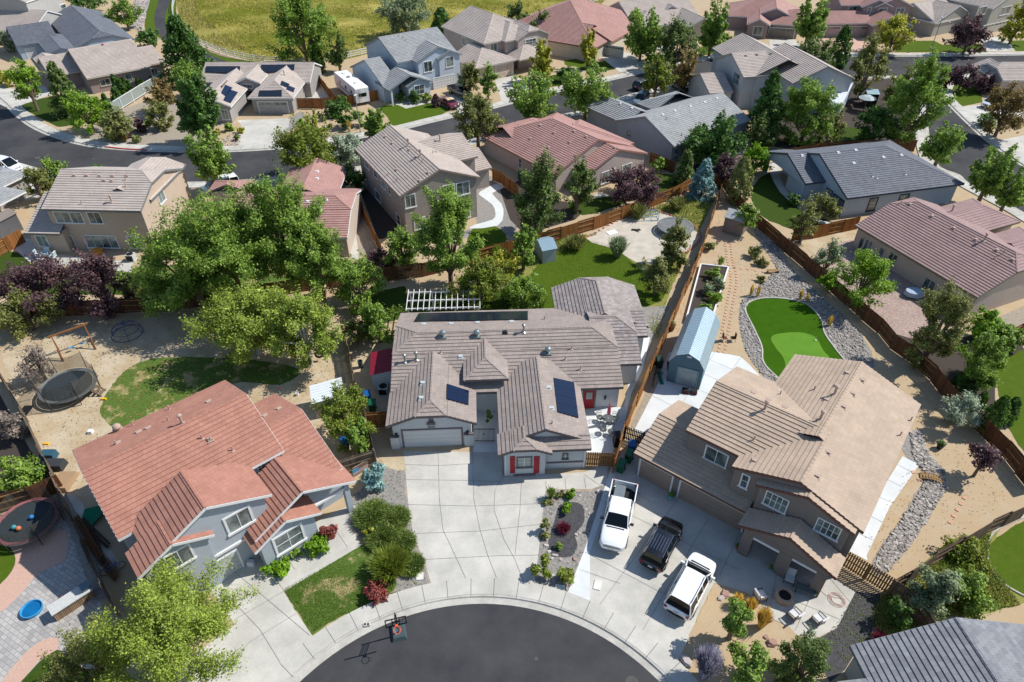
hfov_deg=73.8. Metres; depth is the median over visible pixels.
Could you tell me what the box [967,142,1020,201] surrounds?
tree
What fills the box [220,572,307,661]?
driveway joints
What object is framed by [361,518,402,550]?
juniper shrub
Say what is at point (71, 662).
tree
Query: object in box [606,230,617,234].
white board
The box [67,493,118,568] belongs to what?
side yard concrete
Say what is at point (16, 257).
back lawn
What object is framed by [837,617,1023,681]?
house
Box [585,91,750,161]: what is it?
house
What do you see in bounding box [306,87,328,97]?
side concrete
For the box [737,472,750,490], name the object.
window
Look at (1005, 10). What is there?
window
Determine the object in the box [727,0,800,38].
house
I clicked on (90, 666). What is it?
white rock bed
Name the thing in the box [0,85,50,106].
driveway concrete
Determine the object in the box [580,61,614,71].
front lawn
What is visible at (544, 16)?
pine tree
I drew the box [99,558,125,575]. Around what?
bicycle
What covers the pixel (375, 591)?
shrub
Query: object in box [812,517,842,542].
window
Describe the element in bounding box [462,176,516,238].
grey gravel yard
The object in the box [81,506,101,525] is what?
green tarp
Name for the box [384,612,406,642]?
basketball hoop
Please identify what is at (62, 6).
window
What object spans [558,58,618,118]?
tree
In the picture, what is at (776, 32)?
garage door
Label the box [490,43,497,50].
window
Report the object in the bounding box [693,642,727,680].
shrub
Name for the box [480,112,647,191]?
house
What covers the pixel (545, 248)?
garden shed
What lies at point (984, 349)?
tree
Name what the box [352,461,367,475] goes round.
painted board
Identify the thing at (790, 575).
patio chair
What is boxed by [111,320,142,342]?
climbing dome
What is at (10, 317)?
tree
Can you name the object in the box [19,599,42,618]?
paddling pool
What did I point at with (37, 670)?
lawn
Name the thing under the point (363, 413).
wooden fence
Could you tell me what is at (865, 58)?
pine tree
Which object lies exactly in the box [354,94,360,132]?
street lamp
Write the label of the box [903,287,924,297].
covered patio table
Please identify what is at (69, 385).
trampoline
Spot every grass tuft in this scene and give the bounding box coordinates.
[345,120,351,131]
[733,592,743,600]
[745,596,758,610]
[750,283,753,295]
[756,285,761,295]
[756,605,774,628]
[798,289,803,299]
[828,315,833,325]
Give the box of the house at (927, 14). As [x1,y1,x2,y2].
[907,0,1023,36]
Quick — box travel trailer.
[334,70,369,102]
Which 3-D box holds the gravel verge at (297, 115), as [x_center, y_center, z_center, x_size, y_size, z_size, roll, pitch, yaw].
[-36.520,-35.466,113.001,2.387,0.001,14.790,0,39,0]
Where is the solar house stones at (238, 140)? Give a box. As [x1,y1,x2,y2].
[223,132,240,145]
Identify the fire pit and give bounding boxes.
[774,586,794,605]
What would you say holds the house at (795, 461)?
on the ground at (998, 492)
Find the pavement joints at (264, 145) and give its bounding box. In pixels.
[8,53,997,149]
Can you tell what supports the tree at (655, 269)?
on the back lawn at (645, 299)
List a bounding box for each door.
[24,47,37,59]
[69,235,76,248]
[217,549,244,576]
[257,101,289,113]
[401,427,463,447]
[433,74,454,89]
[495,62,512,78]
[582,390,596,407]
[605,44,623,57]
[622,162,631,171]
[637,459,673,492]
[674,366,699,388]
[676,480,743,531]
[726,220,736,234]
[767,27,794,38]
[824,26,841,36]
[851,26,866,36]
[921,276,936,291]
[983,20,1009,32]
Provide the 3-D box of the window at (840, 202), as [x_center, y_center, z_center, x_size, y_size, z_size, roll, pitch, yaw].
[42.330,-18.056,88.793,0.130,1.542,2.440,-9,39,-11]
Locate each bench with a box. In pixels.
[643,210,658,220]
[767,269,779,273]
[795,582,815,598]
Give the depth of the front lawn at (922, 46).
148.67 m
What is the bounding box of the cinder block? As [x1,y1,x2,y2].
[363,622,369,627]
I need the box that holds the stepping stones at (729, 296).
[717,238,737,353]
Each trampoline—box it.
[0,484,63,552]
[26,351,100,409]
[657,217,693,234]
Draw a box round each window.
[34,235,50,247]
[52,211,73,223]
[59,3,66,9]
[68,211,85,223]
[84,235,120,248]
[86,212,104,224]
[99,78,111,86]
[124,73,133,81]
[125,236,144,248]
[150,67,157,75]
[157,191,166,204]
[163,543,197,568]
[220,109,229,119]
[222,504,255,536]
[241,84,253,88]
[257,463,265,473]
[272,522,307,557]
[374,188,381,203]
[381,180,385,190]
[396,212,401,227]
[404,193,416,209]
[414,84,424,94]
[414,216,424,230]
[423,60,432,72]
[445,56,453,67]
[456,180,470,195]
[462,36,466,45]
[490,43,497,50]
[516,456,532,468]
[518,157,521,169]
[525,37,536,46]
[561,453,568,459]
[600,168,615,184]
[673,149,678,160]
[680,147,686,156]
[702,444,729,468]
[732,72,739,85]
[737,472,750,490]
[752,26,762,35]
[761,490,789,514]
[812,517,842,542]
[825,187,832,200]
[832,193,844,208]
[848,6,857,9]
[856,236,865,250]
[861,238,873,252]
[865,197,878,211]
[876,246,885,259]
[887,251,898,267]
[894,8,904,14]
[898,193,910,200]
[975,6,987,15]
[999,5,1011,15]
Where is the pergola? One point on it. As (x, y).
(435, 300)
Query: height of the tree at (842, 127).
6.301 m
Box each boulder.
[680,654,691,667]
[718,595,724,600]
[721,589,729,597]
[766,638,778,646]
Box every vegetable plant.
[699,302,712,309]
[703,280,715,294]
[704,266,722,277]
[706,291,722,305]
[712,276,725,290]
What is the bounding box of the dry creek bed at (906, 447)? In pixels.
[871,430,945,574]
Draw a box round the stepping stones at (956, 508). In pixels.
[733,267,966,523]
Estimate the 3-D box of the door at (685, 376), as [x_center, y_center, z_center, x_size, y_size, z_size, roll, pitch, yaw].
[16.040,3.326,62.673,2.023,2.100,0.124,15,41,18]
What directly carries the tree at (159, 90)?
on the tan gravel bed at (170, 136)
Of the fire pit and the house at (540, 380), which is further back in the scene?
the house at (540, 380)
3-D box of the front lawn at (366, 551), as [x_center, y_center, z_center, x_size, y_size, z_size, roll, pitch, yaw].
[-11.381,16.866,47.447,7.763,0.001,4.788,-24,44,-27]
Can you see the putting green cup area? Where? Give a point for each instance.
(789, 345)
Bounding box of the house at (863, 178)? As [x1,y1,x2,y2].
[762,140,964,216]
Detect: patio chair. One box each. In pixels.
[32,249,44,258]
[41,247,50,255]
[49,250,57,260]
[753,587,768,603]
[782,566,796,586]
[786,606,805,623]
[810,611,829,627]
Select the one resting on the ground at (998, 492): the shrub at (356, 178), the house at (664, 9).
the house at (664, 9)
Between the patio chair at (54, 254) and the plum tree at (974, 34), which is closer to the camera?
the patio chair at (54, 254)
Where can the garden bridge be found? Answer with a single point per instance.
(937, 478)
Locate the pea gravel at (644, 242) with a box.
[587,210,698,263]
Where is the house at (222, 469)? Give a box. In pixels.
[72,380,355,595]
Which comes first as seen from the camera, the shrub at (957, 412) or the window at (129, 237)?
the shrub at (957, 412)
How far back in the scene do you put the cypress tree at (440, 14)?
147.49 m
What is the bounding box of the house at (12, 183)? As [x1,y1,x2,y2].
[0,168,30,210]
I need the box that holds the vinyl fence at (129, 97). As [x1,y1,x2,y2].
[111,73,165,110]
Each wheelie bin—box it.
[339,436,349,449]
[363,389,370,403]
[368,398,376,411]
[616,458,626,473]
[624,448,634,463]
[628,439,636,449]
[655,355,663,367]
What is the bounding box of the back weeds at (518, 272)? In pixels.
[504,197,713,306]
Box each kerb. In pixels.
[0,54,1023,152]
[23,75,1023,213]
[104,146,146,150]
[286,594,673,681]
[745,297,843,377]
[942,74,1023,165]
[987,516,1023,595]
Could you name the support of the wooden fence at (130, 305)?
on the ground at (998, 492)
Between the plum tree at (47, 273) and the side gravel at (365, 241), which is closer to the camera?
the plum tree at (47, 273)
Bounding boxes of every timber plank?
[74,515,102,560]
[79,517,110,547]
[84,537,117,580]
[88,529,105,565]
[102,555,120,574]
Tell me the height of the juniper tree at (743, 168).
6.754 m
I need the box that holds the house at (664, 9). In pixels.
[610,0,705,40]
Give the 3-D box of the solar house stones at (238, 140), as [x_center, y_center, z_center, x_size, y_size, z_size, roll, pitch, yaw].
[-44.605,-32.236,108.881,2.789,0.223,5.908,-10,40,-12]
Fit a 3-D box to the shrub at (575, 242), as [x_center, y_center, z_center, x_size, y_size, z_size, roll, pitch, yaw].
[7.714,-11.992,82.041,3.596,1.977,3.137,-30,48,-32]
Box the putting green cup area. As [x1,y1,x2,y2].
[771,332,829,366]
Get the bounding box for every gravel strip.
[56,494,106,599]
[631,371,663,428]
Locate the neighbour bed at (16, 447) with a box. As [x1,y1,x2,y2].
[0,396,49,493]
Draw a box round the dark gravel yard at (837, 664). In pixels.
[817,592,880,681]
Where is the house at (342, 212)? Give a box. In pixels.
[207,158,362,256]
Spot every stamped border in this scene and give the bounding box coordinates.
[0,530,67,611]
[1,637,58,681]
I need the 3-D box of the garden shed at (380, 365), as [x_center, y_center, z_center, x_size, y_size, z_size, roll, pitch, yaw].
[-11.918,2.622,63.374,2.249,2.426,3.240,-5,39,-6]
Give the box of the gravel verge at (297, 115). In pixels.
[279,111,304,139]
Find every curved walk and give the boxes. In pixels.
[470,183,502,228]
[770,162,829,223]
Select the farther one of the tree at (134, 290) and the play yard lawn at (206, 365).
the tree at (134, 290)
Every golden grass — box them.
[310,45,366,60]
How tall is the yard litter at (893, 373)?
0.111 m
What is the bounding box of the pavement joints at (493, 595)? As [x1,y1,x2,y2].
[280,578,679,676]
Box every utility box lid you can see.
[416,572,423,579]
[555,584,565,590]
[593,579,601,590]
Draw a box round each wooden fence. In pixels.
[0,229,25,255]
[0,373,120,617]
[0,474,62,512]
[16,251,472,317]
[296,90,378,108]
[319,75,337,98]
[339,319,373,449]
[353,184,380,248]
[474,174,721,262]
[492,168,517,195]
[612,185,721,473]
[649,152,675,172]
[720,175,1023,483]
[789,139,917,151]
[791,216,860,241]
[886,507,1023,594]
[887,581,935,626]
[1001,323,1023,338]
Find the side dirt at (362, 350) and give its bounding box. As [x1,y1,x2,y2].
[351,330,394,412]
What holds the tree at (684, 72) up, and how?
on the ground at (998, 492)
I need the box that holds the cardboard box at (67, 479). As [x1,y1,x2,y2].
[54,471,79,493]
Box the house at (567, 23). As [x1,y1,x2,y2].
[517,0,631,60]
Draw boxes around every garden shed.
[0,208,23,237]
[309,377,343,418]
[370,348,392,390]
[534,236,557,263]
[666,307,719,388]
[722,208,748,236]
[862,89,879,107]
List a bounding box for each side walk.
[351,236,358,259]
[586,337,649,455]
[850,456,917,560]
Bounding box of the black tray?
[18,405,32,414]
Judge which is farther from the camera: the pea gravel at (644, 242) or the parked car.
the parked car
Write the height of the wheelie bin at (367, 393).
1.140 m
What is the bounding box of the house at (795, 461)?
[633,354,920,596]
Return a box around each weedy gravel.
[878,587,918,634]
[905,530,1023,617]
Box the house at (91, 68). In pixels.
[33,39,165,93]
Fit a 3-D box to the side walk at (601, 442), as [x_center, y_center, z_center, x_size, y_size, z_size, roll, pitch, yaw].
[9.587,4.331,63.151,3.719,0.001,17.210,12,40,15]
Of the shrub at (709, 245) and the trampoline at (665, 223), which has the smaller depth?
the shrub at (709, 245)
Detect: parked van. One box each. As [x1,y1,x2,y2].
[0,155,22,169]
[201,172,238,195]
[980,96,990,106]
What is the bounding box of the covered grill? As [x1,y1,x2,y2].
[612,430,620,447]
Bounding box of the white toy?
[87,429,93,433]
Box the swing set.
[47,323,96,361]
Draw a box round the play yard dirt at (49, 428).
[0,300,348,496]
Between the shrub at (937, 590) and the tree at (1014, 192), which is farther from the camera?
the tree at (1014, 192)
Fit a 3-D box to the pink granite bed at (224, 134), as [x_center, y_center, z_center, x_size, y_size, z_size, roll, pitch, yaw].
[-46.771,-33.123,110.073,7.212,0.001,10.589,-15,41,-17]
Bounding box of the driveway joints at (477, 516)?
[405,452,600,578]
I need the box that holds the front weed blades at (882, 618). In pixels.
[871,594,916,633]
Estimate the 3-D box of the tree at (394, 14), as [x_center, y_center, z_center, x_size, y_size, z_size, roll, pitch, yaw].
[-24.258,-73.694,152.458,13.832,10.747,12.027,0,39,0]
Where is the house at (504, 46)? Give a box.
[441,5,551,81]
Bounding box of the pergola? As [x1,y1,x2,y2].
[406,288,479,312]
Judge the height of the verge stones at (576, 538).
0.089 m
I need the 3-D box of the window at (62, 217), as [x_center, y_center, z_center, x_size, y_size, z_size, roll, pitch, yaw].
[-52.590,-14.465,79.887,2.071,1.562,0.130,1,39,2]
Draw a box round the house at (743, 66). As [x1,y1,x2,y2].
[687,33,854,113]
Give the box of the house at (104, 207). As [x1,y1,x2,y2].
[24,157,193,252]
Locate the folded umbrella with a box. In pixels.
[607,403,610,417]
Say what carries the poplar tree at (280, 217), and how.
on the ground at (998, 492)
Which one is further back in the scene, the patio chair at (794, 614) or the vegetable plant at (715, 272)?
the vegetable plant at (715, 272)
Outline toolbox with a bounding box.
[613,484,625,497]
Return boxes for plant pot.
[667,491,674,499]
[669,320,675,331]
[769,564,773,571]
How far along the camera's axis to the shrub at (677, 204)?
89.41 m
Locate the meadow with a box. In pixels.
[195,0,602,60]
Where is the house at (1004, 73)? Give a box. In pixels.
[968,58,1023,94]
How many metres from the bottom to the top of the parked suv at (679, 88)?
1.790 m
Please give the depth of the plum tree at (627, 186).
89.86 m
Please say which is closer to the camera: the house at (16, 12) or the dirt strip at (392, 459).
the dirt strip at (392, 459)
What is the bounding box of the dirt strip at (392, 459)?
[378,450,404,470]
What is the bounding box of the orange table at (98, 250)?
[90,247,102,255]
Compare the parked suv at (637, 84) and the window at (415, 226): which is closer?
the window at (415, 226)
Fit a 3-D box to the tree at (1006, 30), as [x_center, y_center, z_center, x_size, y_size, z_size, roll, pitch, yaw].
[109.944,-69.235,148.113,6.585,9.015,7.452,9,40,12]
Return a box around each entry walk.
[256,505,360,590]
[473,411,498,451]
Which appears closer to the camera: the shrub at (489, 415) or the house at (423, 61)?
the shrub at (489, 415)
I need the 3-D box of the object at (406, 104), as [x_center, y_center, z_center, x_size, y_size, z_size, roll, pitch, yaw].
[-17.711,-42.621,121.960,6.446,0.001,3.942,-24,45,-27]
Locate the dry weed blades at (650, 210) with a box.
[517,194,715,336]
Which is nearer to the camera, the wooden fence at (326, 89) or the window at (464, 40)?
the wooden fence at (326, 89)
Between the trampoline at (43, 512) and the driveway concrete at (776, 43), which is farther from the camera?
the driveway concrete at (776, 43)
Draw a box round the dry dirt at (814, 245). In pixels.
[797,229,855,254]
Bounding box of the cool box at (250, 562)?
[246,559,254,566]
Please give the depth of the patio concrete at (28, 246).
81.00 m
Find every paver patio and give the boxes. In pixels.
[0,510,106,681]
[814,240,942,338]
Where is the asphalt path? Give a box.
[154,0,226,61]
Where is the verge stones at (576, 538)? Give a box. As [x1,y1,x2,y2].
[536,486,602,588]
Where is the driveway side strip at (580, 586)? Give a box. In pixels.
[568,467,615,599]
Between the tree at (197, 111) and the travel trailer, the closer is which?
the tree at (197, 111)
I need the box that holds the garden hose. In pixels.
[821,591,845,606]
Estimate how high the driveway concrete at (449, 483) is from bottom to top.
0.001 m
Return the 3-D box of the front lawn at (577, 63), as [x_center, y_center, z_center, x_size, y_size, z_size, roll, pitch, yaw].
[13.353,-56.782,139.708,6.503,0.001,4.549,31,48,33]
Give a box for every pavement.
[0,52,1023,149]
[19,76,1023,221]
[261,578,697,681]
[944,75,1023,163]
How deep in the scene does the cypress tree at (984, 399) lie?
59.63 m
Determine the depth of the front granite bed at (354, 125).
114.50 m
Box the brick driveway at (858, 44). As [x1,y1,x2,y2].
[820,39,879,52]
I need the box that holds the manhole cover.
[626,676,637,681]
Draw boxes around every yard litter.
[4,323,338,477]
[662,207,1021,553]
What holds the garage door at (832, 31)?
in the house at (861, 17)
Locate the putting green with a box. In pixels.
[746,298,841,376]
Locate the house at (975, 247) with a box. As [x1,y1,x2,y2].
[852,197,1023,316]
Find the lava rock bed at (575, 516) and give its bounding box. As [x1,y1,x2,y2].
[548,502,584,556]
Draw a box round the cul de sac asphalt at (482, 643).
[300,604,658,681]
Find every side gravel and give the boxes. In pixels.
[348,186,376,255]
[626,306,669,397]
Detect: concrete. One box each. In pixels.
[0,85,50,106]
[15,239,132,271]
[20,163,49,199]
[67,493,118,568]
[180,557,311,681]
[237,118,289,145]
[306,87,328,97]
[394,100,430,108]
[404,451,607,582]
[441,94,467,110]
[495,75,528,100]
[590,447,854,660]
[593,192,608,197]
[601,52,648,72]
[625,99,638,105]
[632,352,759,435]
[769,40,799,47]
[824,81,853,117]
[964,105,1023,122]
[981,37,1014,51]
[988,136,1023,156]
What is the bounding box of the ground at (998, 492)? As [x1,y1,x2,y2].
[0,0,1023,681]
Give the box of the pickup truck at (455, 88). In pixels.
[447,83,472,99]
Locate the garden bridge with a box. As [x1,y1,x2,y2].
[920,470,942,482]
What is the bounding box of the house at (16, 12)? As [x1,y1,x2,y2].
[0,0,66,40]
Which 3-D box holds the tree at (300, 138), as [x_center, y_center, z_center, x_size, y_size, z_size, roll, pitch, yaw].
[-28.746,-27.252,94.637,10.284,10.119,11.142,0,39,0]
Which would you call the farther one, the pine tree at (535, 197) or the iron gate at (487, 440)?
the pine tree at (535, 197)
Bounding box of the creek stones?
[873,430,945,573]
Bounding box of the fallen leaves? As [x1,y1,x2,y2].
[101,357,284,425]
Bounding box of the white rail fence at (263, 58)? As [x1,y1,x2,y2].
[171,0,366,61]
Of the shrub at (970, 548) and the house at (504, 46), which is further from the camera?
the house at (504, 46)
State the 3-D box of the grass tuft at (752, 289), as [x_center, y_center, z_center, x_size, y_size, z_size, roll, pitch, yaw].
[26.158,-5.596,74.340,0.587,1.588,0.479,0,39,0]
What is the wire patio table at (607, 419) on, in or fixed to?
on the side walk at (601, 442)
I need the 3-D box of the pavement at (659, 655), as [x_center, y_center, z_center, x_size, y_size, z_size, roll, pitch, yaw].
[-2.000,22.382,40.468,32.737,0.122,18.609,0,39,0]
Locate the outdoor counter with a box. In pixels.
[46,580,95,620]
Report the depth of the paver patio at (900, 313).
73.65 m
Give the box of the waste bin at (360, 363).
[357,359,362,368]
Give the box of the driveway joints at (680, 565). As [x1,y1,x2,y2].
[588,492,846,629]
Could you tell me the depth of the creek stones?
52.17 m
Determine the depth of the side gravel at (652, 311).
71.67 m
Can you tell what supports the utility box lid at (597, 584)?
on the driveway concrete at (629, 597)
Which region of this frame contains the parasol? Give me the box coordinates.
[859,94,875,110]
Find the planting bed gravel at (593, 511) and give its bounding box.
[535,468,610,591]
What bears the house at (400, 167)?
on the ground at (998, 492)
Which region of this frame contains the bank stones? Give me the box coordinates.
[129,0,149,30]
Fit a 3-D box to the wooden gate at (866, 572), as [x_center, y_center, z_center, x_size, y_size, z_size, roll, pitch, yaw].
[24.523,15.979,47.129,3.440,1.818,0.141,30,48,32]
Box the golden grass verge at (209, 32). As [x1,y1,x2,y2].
[176,0,260,60]
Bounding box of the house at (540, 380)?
[385,276,647,475]
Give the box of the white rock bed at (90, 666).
[60,634,149,681]
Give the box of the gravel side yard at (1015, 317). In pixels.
[1000,306,1023,327]
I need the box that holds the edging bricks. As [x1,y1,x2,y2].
[586,208,701,253]
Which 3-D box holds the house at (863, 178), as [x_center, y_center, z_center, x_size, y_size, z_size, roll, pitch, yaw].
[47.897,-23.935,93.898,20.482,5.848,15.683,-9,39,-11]
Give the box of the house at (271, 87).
[201,62,322,122]
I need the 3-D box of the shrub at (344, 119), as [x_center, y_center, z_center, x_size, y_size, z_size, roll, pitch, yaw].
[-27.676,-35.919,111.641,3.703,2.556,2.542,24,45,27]
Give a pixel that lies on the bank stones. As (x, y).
(143, 4)
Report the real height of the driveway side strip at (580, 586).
0.001 m
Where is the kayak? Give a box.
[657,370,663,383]
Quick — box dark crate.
[43,458,68,471]
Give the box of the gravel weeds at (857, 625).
[824,595,888,663]
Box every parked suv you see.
[632,78,647,89]
[633,89,649,104]
[639,516,682,572]
[662,552,715,620]
[671,78,688,92]
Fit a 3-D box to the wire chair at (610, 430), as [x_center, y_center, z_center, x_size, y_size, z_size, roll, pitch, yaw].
[8.484,7.724,58.162,0.774,0.899,0.736,-23,44,-26]
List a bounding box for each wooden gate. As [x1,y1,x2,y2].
[340,450,376,472]
[365,411,386,426]
[585,452,614,466]
[623,426,644,443]
[843,552,896,592]
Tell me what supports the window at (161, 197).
in the house at (104, 207)
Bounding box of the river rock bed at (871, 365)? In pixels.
[739,228,874,381]
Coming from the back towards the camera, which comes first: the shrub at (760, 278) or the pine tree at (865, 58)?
the pine tree at (865, 58)
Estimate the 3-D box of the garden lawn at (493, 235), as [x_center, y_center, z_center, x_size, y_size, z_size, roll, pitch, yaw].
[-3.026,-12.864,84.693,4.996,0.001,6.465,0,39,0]
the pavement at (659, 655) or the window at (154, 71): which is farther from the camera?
the window at (154, 71)
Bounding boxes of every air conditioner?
[125,252,137,261]
[378,383,389,396]
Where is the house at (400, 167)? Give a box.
[354,125,491,233]
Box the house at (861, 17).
[811,0,913,38]
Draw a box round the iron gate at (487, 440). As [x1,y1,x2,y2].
[474,428,494,441]
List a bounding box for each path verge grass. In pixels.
[144,0,157,36]
[153,0,303,61]
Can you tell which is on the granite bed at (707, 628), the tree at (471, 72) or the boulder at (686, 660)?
the boulder at (686, 660)
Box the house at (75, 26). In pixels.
[6,5,134,59]
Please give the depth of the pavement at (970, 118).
113.86 m
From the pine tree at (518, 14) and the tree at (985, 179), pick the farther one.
the pine tree at (518, 14)
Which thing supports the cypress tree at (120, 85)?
on the ground at (998, 492)
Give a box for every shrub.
[0,70,13,87]
[0,409,30,439]
[0,452,49,491]
[96,106,134,142]
[130,134,141,142]
[131,117,147,132]
[134,27,159,46]
[212,128,220,134]
[224,122,234,130]
[236,127,244,133]
[259,555,291,579]
[288,548,305,558]
[301,531,329,557]
[318,94,352,118]
[319,524,337,539]
[334,114,353,129]
[344,160,365,191]
[350,110,365,127]
[351,497,391,532]
[361,460,385,491]
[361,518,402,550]
[361,526,373,536]
[361,541,412,584]
[362,575,389,605]
[374,503,411,530]
[385,525,417,553]
[395,90,404,101]
[402,550,425,578]
[407,89,420,103]
[420,92,431,101]
[430,94,439,107]
[486,409,492,422]
[491,245,504,253]
[530,553,551,579]
[539,517,549,529]
[539,530,549,540]
[542,498,553,504]
[545,485,556,497]
[554,541,562,550]
[555,490,565,497]
[556,65,573,81]
[556,520,574,534]
[556,566,574,584]
[562,233,587,250]
[562,502,572,513]
[566,488,575,499]
[608,235,629,257]
[629,200,648,218]
[644,51,655,63]
[649,156,667,171]
[667,195,687,210]
[672,248,686,269]
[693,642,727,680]
[704,242,717,249]
[717,255,724,264]
[722,32,735,39]
[726,638,772,681]
[748,246,762,258]
[753,256,769,266]
[756,274,765,282]
[764,622,834,681]
[787,192,800,206]
[807,190,845,219]
[810,237,846,272]
[815,271,835,291]
[872,628,887,638]
[884,595,914,630]
[904,562,965,621]
[936,439,946,449]
[938,533,994,576]
[939,389,986,427]
[942,76,953,89]
[946,565,1001,619]
[964,304,1005,340]
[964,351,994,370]
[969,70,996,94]
[975,112,996,128]
[995,323,1023,354]
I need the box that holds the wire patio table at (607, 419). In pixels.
[602,414,613,423]
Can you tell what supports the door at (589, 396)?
in the house at (540, 380)
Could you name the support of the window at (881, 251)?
in the house at (975, 247)
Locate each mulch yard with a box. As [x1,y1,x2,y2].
[500,180,578,232]
[675,157,754,189]
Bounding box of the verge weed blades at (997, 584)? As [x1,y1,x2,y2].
[905,532,1020,617]
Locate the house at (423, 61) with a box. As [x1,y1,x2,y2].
[350,27,461,105]
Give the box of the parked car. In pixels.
[439,96,459,108]
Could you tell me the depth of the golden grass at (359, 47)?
145.21 m
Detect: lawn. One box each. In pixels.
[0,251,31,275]
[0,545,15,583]
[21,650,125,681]
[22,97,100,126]
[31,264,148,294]
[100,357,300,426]
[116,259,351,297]
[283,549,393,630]
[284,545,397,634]
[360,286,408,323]
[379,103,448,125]
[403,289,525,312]
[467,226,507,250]
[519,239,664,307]
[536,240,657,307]
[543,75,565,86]
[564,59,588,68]
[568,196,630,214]
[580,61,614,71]
[650,173,681,192]
[695,47,713,54]
[751,173,830,228]
[833,127,870,141]
[896,41,986,51]
[945,78,981,105]
[989,521,1023,596]
[995,350,1023,449]
[1011,40,1023,50]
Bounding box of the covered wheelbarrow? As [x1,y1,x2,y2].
[39,449,59,460]
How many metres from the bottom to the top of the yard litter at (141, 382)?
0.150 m
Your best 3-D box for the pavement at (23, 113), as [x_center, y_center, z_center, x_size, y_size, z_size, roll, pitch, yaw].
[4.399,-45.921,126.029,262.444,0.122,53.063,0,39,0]
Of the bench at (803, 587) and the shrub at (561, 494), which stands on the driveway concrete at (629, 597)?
the bench at (803, 587)
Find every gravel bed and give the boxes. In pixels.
[83,102,223,145]
[351,468,428,594]
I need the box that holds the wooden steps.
[89,385,105,396]
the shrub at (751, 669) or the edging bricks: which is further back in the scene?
the edging bricks
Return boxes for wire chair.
[596,410,602,422]
[599,427,606,433]
[607,428,616,436]
[612,411,618,420]
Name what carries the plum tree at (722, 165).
on the mulch yard at (695, 166)
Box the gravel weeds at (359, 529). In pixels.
[355,472,414,592]
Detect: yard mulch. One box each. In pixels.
[750,79,922,148]
[897,333,1023,428]
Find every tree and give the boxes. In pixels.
[0,30,15,52]
[0,249,87,315]
[0,282,68,342]
[2,56,45,110]
[14,340,55,383]
[19,166,53,196]
[36,611,136,681]
[38,155,69,188]
[45,60,81,120]
[58,89,111,134]
[65,0,107,9]
[66,248,134,320]
[75,553,261,681]
[101,92,112,112]
[102,0,143,29]
[108,268,146,297]
[110,74,118,96]
[110,86,121,100]
[112,203,230,321]
[116,77,126,96]
[120,77,128,91]
[126,79,133,91]
[135,77,140,86]
[141,96,174,131]
[142,76,176,105]
[158,11,215,89]
[161,181,285,296]
[170,57,203,90]
[173,71,221,138]
[178,270,300,365]
[182,124,236,182]
[228,160,333,302]
[243,282,347,371]
[261,0,340,61]
[268,112,341,168]
[273,211,353,308]
[305,109,322,134]
[309,379,377,455]
[311,45,326,73]
[325,30,349,70]
[327,127,362,165]
[328,248,387,315]
[342,318,368,344]
[344,416,369,454]
[357,300,401,345]
[363,108,390,136]
[364,243,397,270]
[372,0,432,33]
[373,225,421,268]
[404,178,487,289]
[430,7,449,34]
[442,251,511,310]
[449,90,506,148]
[456,60,480,90]
[477,61,500,99]
[482,249,524,281]
[499,271,549,309]
[503,0,532,19]
[504,67,557,118]
[505,223,539,270]
[510,145,573,233]
[528,5,550,26]
[529,38,554,76]
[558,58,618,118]
[562,153,600,213]
[580,27,597,68]
[600,162,665,205]
[623,5,663,60]
[636,253,672,294]
[641,50,680,96]
[653,13,709,69]
[659,213,690,266]
[670,43,699,92]
[670,150,693,185]
[682,109,748,165]
[686,157,715,203]
[696,0,729,55]
[714,152,736,179]
[719,596,755,640]
[725,156,753,205]
[735,202,761,232]
[741,67,784,140]
[741,141,774,175]
[745,109,781,148]
[775,76,843,146]
[785,190,822,242]
[792,0,829,45]
[795,31,841,65]
[814,106,846,142]
[826,248,899,310]
[828,24,853,68]
[849,30,892,99]
[852,104,905,139]
[872,11,919,54]
[881,62,916,112]
[883,44,957,143]
[903,275,974,370]
[918,120,967,166]
[942,12,1001,54]
[946,59,980,90]
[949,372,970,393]
[956,327,1010,391]
[960,381,977,397]
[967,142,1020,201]
[967,442,1006,476]
[974,391,989,411]
[980,80,1023,136]
[980,394,1011,434]
[994,165,1023,211]
[995,396,1021,426]
[997,0,1023,43]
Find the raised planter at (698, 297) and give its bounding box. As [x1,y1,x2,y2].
[686,263,728,315]
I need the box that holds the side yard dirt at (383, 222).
[361,183,399,242]
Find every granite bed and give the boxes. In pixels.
[201,122,242,145]
[283,102,391,140]
[679,583,807,681]
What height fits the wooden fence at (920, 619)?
1.860 m
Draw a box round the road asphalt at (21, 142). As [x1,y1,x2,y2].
[0,55,1023,211]
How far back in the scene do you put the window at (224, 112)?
113.51 m

